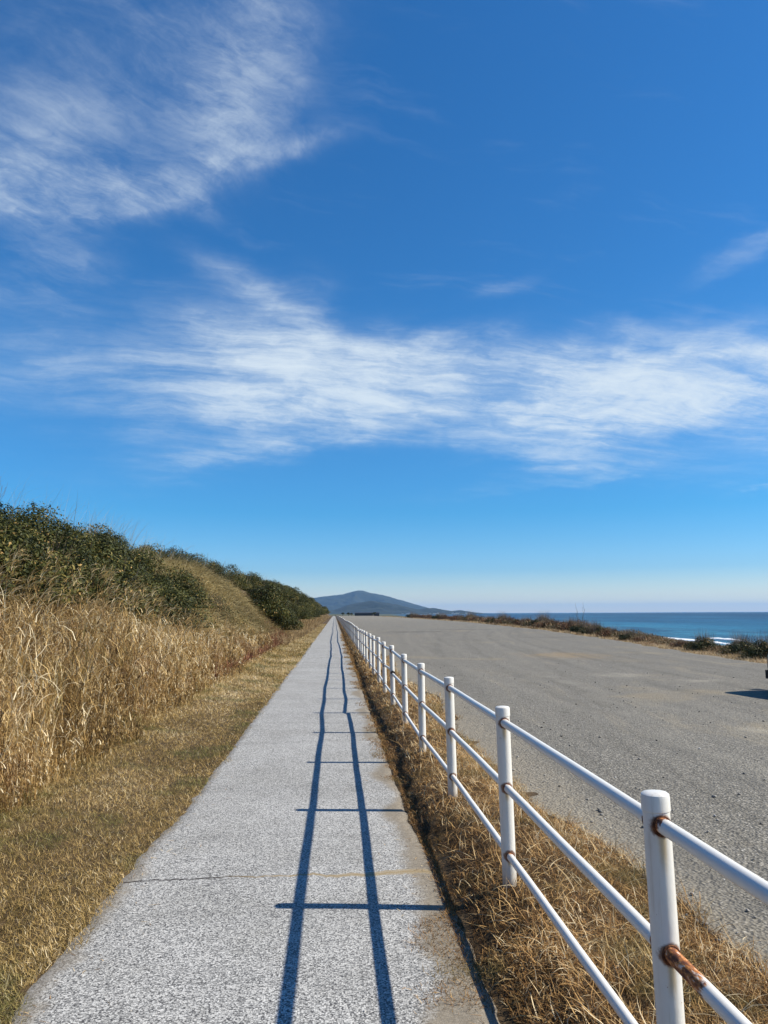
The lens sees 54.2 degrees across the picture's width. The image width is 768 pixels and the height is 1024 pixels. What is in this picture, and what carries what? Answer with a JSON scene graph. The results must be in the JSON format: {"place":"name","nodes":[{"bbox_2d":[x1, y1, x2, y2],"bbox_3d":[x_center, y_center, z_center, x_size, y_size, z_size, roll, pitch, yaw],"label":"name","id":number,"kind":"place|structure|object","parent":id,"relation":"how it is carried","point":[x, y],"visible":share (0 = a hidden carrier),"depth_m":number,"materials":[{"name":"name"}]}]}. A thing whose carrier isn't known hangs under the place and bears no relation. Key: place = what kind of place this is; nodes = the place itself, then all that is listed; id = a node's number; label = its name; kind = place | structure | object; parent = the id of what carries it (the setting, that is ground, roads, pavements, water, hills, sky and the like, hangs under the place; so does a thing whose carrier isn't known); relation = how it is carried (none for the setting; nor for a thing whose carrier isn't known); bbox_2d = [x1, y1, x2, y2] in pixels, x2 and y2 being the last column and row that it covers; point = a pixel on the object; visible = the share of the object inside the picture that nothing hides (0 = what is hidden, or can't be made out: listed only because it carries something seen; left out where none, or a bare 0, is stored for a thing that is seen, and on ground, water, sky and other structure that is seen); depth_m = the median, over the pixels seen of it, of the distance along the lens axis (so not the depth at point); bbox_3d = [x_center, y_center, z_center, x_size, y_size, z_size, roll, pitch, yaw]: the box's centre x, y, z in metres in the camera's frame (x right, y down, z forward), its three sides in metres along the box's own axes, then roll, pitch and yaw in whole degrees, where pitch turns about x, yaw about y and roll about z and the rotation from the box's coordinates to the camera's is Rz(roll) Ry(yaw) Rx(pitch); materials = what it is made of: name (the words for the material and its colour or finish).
{"place":"outdoors","nodes":[
{"label":"outdoors","id":0,"kind":"place"},
{"bbox_2d":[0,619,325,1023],"bbox_3d":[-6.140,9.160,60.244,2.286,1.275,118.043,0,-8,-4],"label":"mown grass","id":1,"kind":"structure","parent":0,"point":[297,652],"depth_m":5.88,"materials":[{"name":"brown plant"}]},
{"bbox_2d":[11,616,499,1023],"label":"path","id":2,"kind":"structure","parent":0,"point":[288,912],"depth_m":4.05,"materials":[{"name":"grey concrete"}]},
{"bbox_2d":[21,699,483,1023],"bbox_3d":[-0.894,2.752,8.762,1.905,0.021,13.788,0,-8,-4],"label":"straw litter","id":3,"kind":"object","parent":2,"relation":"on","point":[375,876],"visible":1,"depth_m":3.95,"materials":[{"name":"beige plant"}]},
{"bbox_2d":[61,704,465,1019],"bbox_3d":[-0.828,2.615,7.670,1.783,0.010,11.967,0,-8,-4],"label":"grit","id":4,"kind":"object","parent":2,"relation":"on","point":[375,848],"visible":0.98,"depth_m":4.09,"materials":[{"name":"grey gravel"}]},
{"bbox_2d":[254,609,329,644],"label":"straw grass","id":5,"kind":"structure","parent":0,"point":[312,626],"depth_m":49.78,"materials":[{"name":"beige plant"}]},
{"bbox_2d":[354,612,372,615],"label":"shed","id":6,"kind":"structure","parent":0,"point":[363,614],"depth_m":537.38,"materials":[{"name":"grey"}]},
{"bbox_2d":[315,590,426,609],"bbox_3d":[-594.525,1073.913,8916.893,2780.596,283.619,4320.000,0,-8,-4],"label":"mountain","id":7,"kind":"structure","parent":0,"point":[333,602],"depth_m":8482.57,"materials":[{"name":"blue"}]},
{"bbox_2d":[0,589,767,1023],"bbox_3d":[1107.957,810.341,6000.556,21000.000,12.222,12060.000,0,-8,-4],"label":"ground","id":8,"kind":"structure","parent":0,"point":[504,1015],"depth_m":4.95,"materials":[{"name":"brown plant"}]},
{"bbox_2d":[0,501,29,541],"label":"shrub","id":9,"kind":"object","parent":8,"relation":"on","point":[2,512],"visible":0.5,"depth_m":14.29,"materials":[{"name":"green plant"}]},
{"bbox_2d":[0,513,41,542],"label":"shrub","id":10,"kind":"object","parent":8,"relation":"on","point":[11,521],"visible":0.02,"depth_m":16.08,"materials":[{"name":"green plant"}]},
{"bbox_2d":[0,519,74,589],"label":"shrub","id":11,"kind":"object","parent":8,"relation":"on","point":[20,531],"visible":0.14,"depth_m":12.78,"materials":[{"name":"green plant"}]},
{"bbox_2d":[1,499,91,561],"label":"shrub","id":12,"kind":"object","parent":8,"relation":"on","point":[42,525],"visible":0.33,"depth_m":16.41,"materials":[{"name":"green plant"}]},
{"bbox_2d":[0,527,98,604],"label":"shrub","id":13,"kind":"object","parent":8,"relation":"on","point":[5,548],"visible":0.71,"depth_m":11.49,"materials":[{"name":"green plant"}]},
{"bbox_2d":[27,529,124,598],"bbox_3d":[-6.658,0.989,15.376,2.622,1.572,3.029,3,-8,-22],"label":"shrub","id":14,"kind":"object","parent":8,"relation":"on","point":[83,557],"visible":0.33,"depth_m":15.17,"materials":[{"name":"green plant"}]},
{"bbox_2d":[46,520,134,573],"bbox_3d":[-8.189,0.924,19.515,3.170,1.390,3.463,-3,-8,21],"label":"shrub","id":15,"kind":"object","parent":8,"relation":"on","point":[112,542],"visible":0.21,"depth_m":19.54,"materials":[{"name":"green plant"}]},
{"bbox_2d":[68,522,140,565],"bbox_3d":[-9.056,0.918,23.145,3.319,1.500,2.872,-7,-10,42],"label":"shrub","id":16,"kind":"object","parent":8,"relation":"on","point":[119,538],"visible":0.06,"depth_m":23.27,"materials":[{"name":"green plant"}]},
{"bbox_2d":[91,555,161,608],"bbox_3d":[-6.652,1.656,17.978,2.587,1.369,2.989,2,-8,-18],"label":"shrub","id":17,"kind":"object","parent":8,"relation":"on","point":[153,583],"visible":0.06,"depth_m":17.90,"materials":[{"name":"green plant"}]},
{"bbox_2d":[76,555,186,625],"bbox_3d":[-6.066,1.713,16.711,3.360,1.663,2.908,0,-8,1],"label":"shrub","id":18,"kind":"object","parent":8,"relation":"on","point":[130,572],"visible":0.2,"depth_m":16.37,"materials":[{"name":"green plant"}]},
{"bbox_2d":[102,548,167,579],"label":"shrub","id":19,"kind":"object","parent":8,"relation":"on","point":[142,559],"visible":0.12,"depth_m":21.70,"materials":[{"name":"green plant"}]},
{"bbox_2d":[0,543,296,814],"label":"dry reeds","id":20,"kind":"object","parent":8,"relation":"on","point":[153,661],"visible":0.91,"depth_m":8.74,"materials":[{"name":"beige plant"}]},
{"bbox_2d":[134,576,194,616],"bbox_3d":[-6.493,2.184,20.363,2.551,1.322,2.948,-1,-8,2],"label":"shrub","id":21,"kind":"object","parent":8,"relation":"on","point":[163,581],"visible":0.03,"depth_m":20.14,"materials":[{"name":"green plant"}]},
{"bbox_2d":[122,579,217,628],"bbox_3d":[-5.885,2.313,19.042,3.346,1.310,3.063,5,-9,-32],"label":"shrub","id":22,"kind":"object","parent":8,"relation":"on","point":[178,595],"visible":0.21,"depth_m":19.19,"materials":[{"name":"green plant"}]},
{"bbox_2d":[141,563,218,608],"bbox_3d":[-6.654,2.202,22.592,3.336,1.417,3.053,1,-8,-13],"label":"shrub","id":23,"kind":"object","parent":8,"relation":"on","point":[178,581],"visible":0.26,"depth_m":22.60,"materials":[{"name":"green plant"}]},
{"bbox_2d":[202,589,248,624],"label":"shrub","id":24,"kind":"object","parent":8,"relation":"on","point":[221,607],"visible":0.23,"depth_m":26.69,"materials":[{"name":"green plant"}]},
{"bbox_2d":[209,561,244,587],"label":"shrub","id":25,"kind":"object","parent":8,"relation":"on","point":[236,572],"visible":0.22,"depth_m":41.20,"materials":[{"name":"green plant"}]},
{"bbox_2d":[229,572,252,589],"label":"shrub","id":26,"kind":"object","parent":8,"relation":"on","point":[246,586],"visible":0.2,"depth_m":43.10,"materials":[{"name":"green plant"}]},
{"bbox_2d":[206,619,289,680],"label":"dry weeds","id":27,"kind":"object","parent":8,"relation":"on","point":[275,641],"visible":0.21,"depth_m":25.43,"materials":[{"name":"brown plant"}]},
{"bbox_2d":[237,604,261,626],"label":"shrub","id":28,"kind":"object","parent":8,"relation":"on","point":[249,615],"visible":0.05,"depth_m":31.61,"materials":[{"name":"green plant"}]},
{"bbox_2d":[237,571,272,590],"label":"shrub","id":29,"kind":"object","parent":8,"relation":"on","point":[255,578],"visible":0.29,"depth_m":46.79,"materials":[{"name":"green plant"}]},
{"bbox_2d":[246,582,291,616],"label":"shrub","id":30,"kind":"object","parent":8,"relation":"on","point":[268,600],"visible":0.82,"depth_m":40.91,"materials":[{"name":"green plant"}]},
{"bbox_2d":[263,579,281,589],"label":"shrub","id":31,"kind":"object","parent":8,"relation":"on","point":[273,583],"visible":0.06,"depth_m":54.21,"materials":[{"name":"green plant"}]},
{"bbox_2d":[272,581,291,595],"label":"shrub","id":32,"kind":"object","parent":8,"relation":"on","point":[283,588],"visible":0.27,"depth_m":60.09,"materials":[{"name":"green plant"}]},
{"bbox_2d":[268,606,304,629],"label":"shrub","id":33,"kind":"object","parent":8,"relation":"on","point":[284,622],"visible":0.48,"depth_m":41.74,"materials":[{"name":"green plant"}]},
{"bbox_2d":[282,586,294,597],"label":"shrub","id":34,"kind":"object","parent":8,"relation":"on","point":[287,593],"visible":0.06,"depth_m":62.79,"materials":[{"name":"green plant"}]},
{"bbox_2d":[289,592,301,599],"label":"shrub","id":35,"kind":"object","parent":8,"relation":"on","point":[296,595],"visible":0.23,"depth_m":69.56,"materials":[{"name":"green plant"}]},
{"bbox_2d":[290,601,304,616],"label":"shrub","id":36,"kind":"object","parent":8,"relation":"on","point":[296,608],"visible":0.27,"depth_m":58.71,"materials":[{"name":"green plant"}]},
{"bbox_2d":[288,597,309,607],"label":"shrub","id":37,"kind":"object","parent":8,"relation":"on","point":[294,598],"visible":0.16,"depth_m":68.68,"materials":[{"name":"green plant"}]},
{"bbox_2d":[292,596,314,609],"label":"shrub","id":38,"kind":"object","parent":8,"relation":"on","point":[307,599],"visible":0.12,"depth_m":78.17,"materials":[{"name":"green plant"}]},
{"bbox_2d":[295,606,314,618],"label":"shrub","id":39,"kind":"object","parent":8,"relation":"on","point":[305,615],"visible":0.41,"depth_m":61.32,"materials":[{"name":"green plant"}]},
{"bbox_2d":[301,593,313,602],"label":"shrub","id":40,"kind":"object","parent":8,"relation":"on","point":[305,594],"visible":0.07,"depth_m":94.10,"materials":[{"name":"green plant"}]},
{"bbox_2d":[303,602,315,613],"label":"shrub","id":41,"kind":"object","parent":8,"relation":"on","point":[310,607],"visible":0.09,"depth_m":72.13,"materials":[{"name":"green plant"}]},
{"bbox_2d":[319,603,330,613],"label":"thicket","id":42,"kind":"object","parent":8,"relation":"on","point":[326,609],"visible":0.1,"depth_m":218.19,"materials":[{"name":"green plant"}]},
{"bbox_2d":[410,613,420,617],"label":"shrub","id":43,"kind":"object","parent":8,"relation":"on","point":[416,616],"visible":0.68,"depth_m":243.54,"materials":[{"name":"brown plant"}]},
{"bbox_2d":[340,633,498,1012],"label":"dirt","id":44,"kind":"structure","parent":8,"relation":"on","point":[435,864],"depth_m":4.00,"materials":[{"name":"brown soil"}]},
{"bbox_2d":[431,612,441,618],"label":"shrub","id":45,"kind":"object","parent":8,"relation":"on","point":[435,616],"visible":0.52,"depth_m":188.94,"materials":[{"name":"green plant"}]},
{"bbox_2d":[437,613,450,619],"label":"shrub","id":46,"kind":"object","parent":8,"relation":"on","point":[443,617],"visible":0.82,"depth_m":174.16,"materials":[{"name":"brown plant"}]},
{"bbox_2d":[450,614,464,620],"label":"shrub","id":47,"kind":"object","parent":8,"relation":"on","point":[454,618],"visible":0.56,"depth_m":151.32,"materials":[{"name":"brown plant"}]},
{"bbox_2d":[466,614,482,621],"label":"shrub","id":48,"kind":"object","parent":8,"relation":"on","point":[477,617],"visible":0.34,"depth_m":131.74,"materials":[{"name":"brown plant"}]},
{"bbox_2d":[486,612,509,623],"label":"shrub","id":49,"kind":"object","parent":8,"relation":"on","point":[490,620],"visible":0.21,"depth_m":105.77,"materials":[{"name":"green plant"}]},
{"bbox_2d":[492,615,514,623],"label":"shrub","id":50,"kind":"object","parent":8,"relation":"on","point":[509,618],"visible":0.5,"depth_m":97.89,"materials":[{"name":"brown plant"}]},
{"bbox_2d":[514,615,534,625],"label":"shrub","id":51,"kind":"object","parent":8,"relation":"on","point":[521,622],"visible":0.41,"depth_m":84.56,"materials":[{"name":"brown plant"}]},
{"bbox_2d":[529,608,556,624],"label":"shrub","id":52,"kind":"object","parent":8,"relation":"on","point":[539,619],"visible":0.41,"depth_m":78.17,"materials":[{"name":"brown plant"}]},
{"bbox_2d":[532,616,560,627],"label":"shrub","id":53,"kind":"object","parent":8,"relation":"on","point":[542,623],"visible":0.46,"depth_m":72.20,"materials":[{"name":"brown plant"}]},
{"bbox_2d":[337,615,767,1023],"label":"fence","id":54,"kind":"object","parent":8,"relation":"on","point":[672,964],"visible":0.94,"depth_m":2.53,"materials":[{"name":"white metal"}]},
{"bbox_2d":[339,623,767,1023],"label":"berm grass","id":55,"kind":"structure","parent":8,"relation":"on","point":[701,941],"depth_m":3.68,"materials":[{"name":"brown plant"}]},
{"bbox_2d":[340,616,767,978],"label":"parking lot","id":56,"kind":"structure","parent":8,"relation":"on","point":[502,658],"depth_m":10.14,"materials":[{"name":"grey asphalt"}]},
{"bbox_2d":[765,654,767,678],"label":"parked car","id":57,"kind":"object","parent":56,"relation":"on","point":[766,673],"visible":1,"depth_m":14.31,"materials":[{"name":"black paint"}]},
{"bbox_2d":[552,617,592,630],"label":"shrub","id":58,"kind":"object","parent":8,"relation":"on","point":[570,622],"visible":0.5,"depth_m":62.21,"materials":[{"name":"brown plant"}]},
{"bbox_2d":[570,620,592,632],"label":"shrub","id":59,"kind":"object","parent":8,"relation":"on","point":[576,627],"visible":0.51,"depth_m":57.30,"materials":[{"name":"green plant"}]},
{"bbox_2d":[575,619,609,633],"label":"shrub","id":60,"kind":"object","parent":8,"relation":"on","point":[595,629],"visible":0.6,"depth_m":52.36,"materials":[{"name":"brown plant"}]},
{"bbox_2d":[594,625,620,636],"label":"shrub","id":61,"kind":"object","parent":8,"relation":"on","point":[607,631],"visible":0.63,"depth_m":46.76,"materials":[{"name":"brown plant"}]},
{"bbox_2d":[457,614,766,657],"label":"scrub","id":62,"kind":"object","parent":8,"relation":"on","point":[655,638],"visible":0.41,"depth_m":43.96,"materials":[{"name":"green plant"}]},
{"bbox_2d":[618,629,641,639],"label":"shrub","id":63,"kind":"object","parent":8,"relation":"on","point":[627,635],"visible":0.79,"depth_m":41.80,"materials":[{"name":"green plant"}]},
{"bbox_2d":[633,636,648,641],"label":"shrub","id":64,"kind":"object","parent":8,"relation":"on","point":[639,639],"visible":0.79,"depth_m":38.79,"materials":[{"name":"brown plant"}]},
{"bbox_2d":[669,638,684,646],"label":"shrub","id":65,"kind":"object","parent":8,"relation":"on","point":[678,643],"visible":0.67,"depth_m":32.92,"materials":[{"name":"brown plant"}]},
{"bbox_2d":[683,630,722,650],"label":"shrub","id":66,"kind":"object","parent":8,"relation":"on","point":[701,643],"visible":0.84,"depth_m":29.98,"materials":[{"name":"green plant"}]},
{"bbox_2d":[718,631,758,653],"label":"shrub","id":67,"kind":"object","parent":8,"relation":"on","point":[737,645],"visible":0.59,"depth_m":27.22,"materials":[{"name":"green plant"}]},
{"bbox_2d":[737,631,767,658],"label":"shrub","id":68,"kind":"object","parent":8,"relation":"on","point":[761,649],"visible":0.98,"depth_m":24.46,"materials":[{"name":"green plant"}]},
{"bbox_2d":[0,0,767,612],"label":"sky","id":69,"kind":"structure","parent":0,"point":[451,305],"materials":[{"name":"blue"}]},
{"bbox_2d":[329,601,490,613],"bbox_3d":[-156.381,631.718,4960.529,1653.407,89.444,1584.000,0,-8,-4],"label":"hills","id":70,"kind":"structure","parent":0,"point":[380,607],"depth_m":4742.58,"materials":[{"name":"blue"}]},
{"bbox_2d":[382,616,766,662],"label":"coast grass","id":71,"kind":"structure","parent":0,"point":[715,653],"depth_m":36.58,"materials":[{"name":"plant"}]},
{"bbox_2d":[390,612,767,644],"bbox_3d":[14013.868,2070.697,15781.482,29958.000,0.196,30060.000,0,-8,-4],"label":"sea","id":72,"kind":"structure","parent":0,"point":[685,625],"depth_m":398.19,"materials":[{"name":"liquid"}]},
{"bbox_2d":[658,637,741,644],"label":"sea foam","id":73,"kind":"object","parent":72,"relation":"on","point":[710,641],"visible":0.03,"depth_m":133.63,"materials":[{"name":"white"}]},
{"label":"mound soil","id":74,"kind":"structure","parent":0,"visible":0},
{"bbox_2d":[1,472,284,593],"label":"wispy grass","id":75,"kind":"structure","parent":74,"relation":"on","point":[132,537],"depth_m":26.42,"materials":[{"name":"green plant"}]},
{"bbox_2d":[130,545,163,557],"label":"shrub","id":76,"kind":"object","parent":74,"relation":"on","point":[142,551],"visible":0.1,"depth_m":29.73,"materials":[{"name":"green plant"}]},
{"bbox_2d":[133,543,194,562],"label":"shrub","id":77,"kind":"object","parent":74,"relation":"on","point":[167,554],"visible":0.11,"depth_m":33.73,"materials":[{"name":"green plant"}]},
{"bbox_2d":[172,555,203,567],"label":"shrub","id":78,"kind":"object","parent":74,"relation":"on","point":[191,559],"visible":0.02,"depth_m":36.00,"materials":[{"name":"green plant"}]},
{"bbox_2d":[114,554,279,649],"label":"olive grass","id":79,"kind":"structure","parent":74,"relation":"on","point":[214,583],"depth_m":29.73,"materials":[{"name":"plant"}]},
{"bbox_2d":[189,553,232,578],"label":"shrub","id":80,"kind":"object","parent":79,"relation":"on","point":[200,560],"visible":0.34,"depth_m":38.70,"materials":[{"name":"green plant"}]}
]}

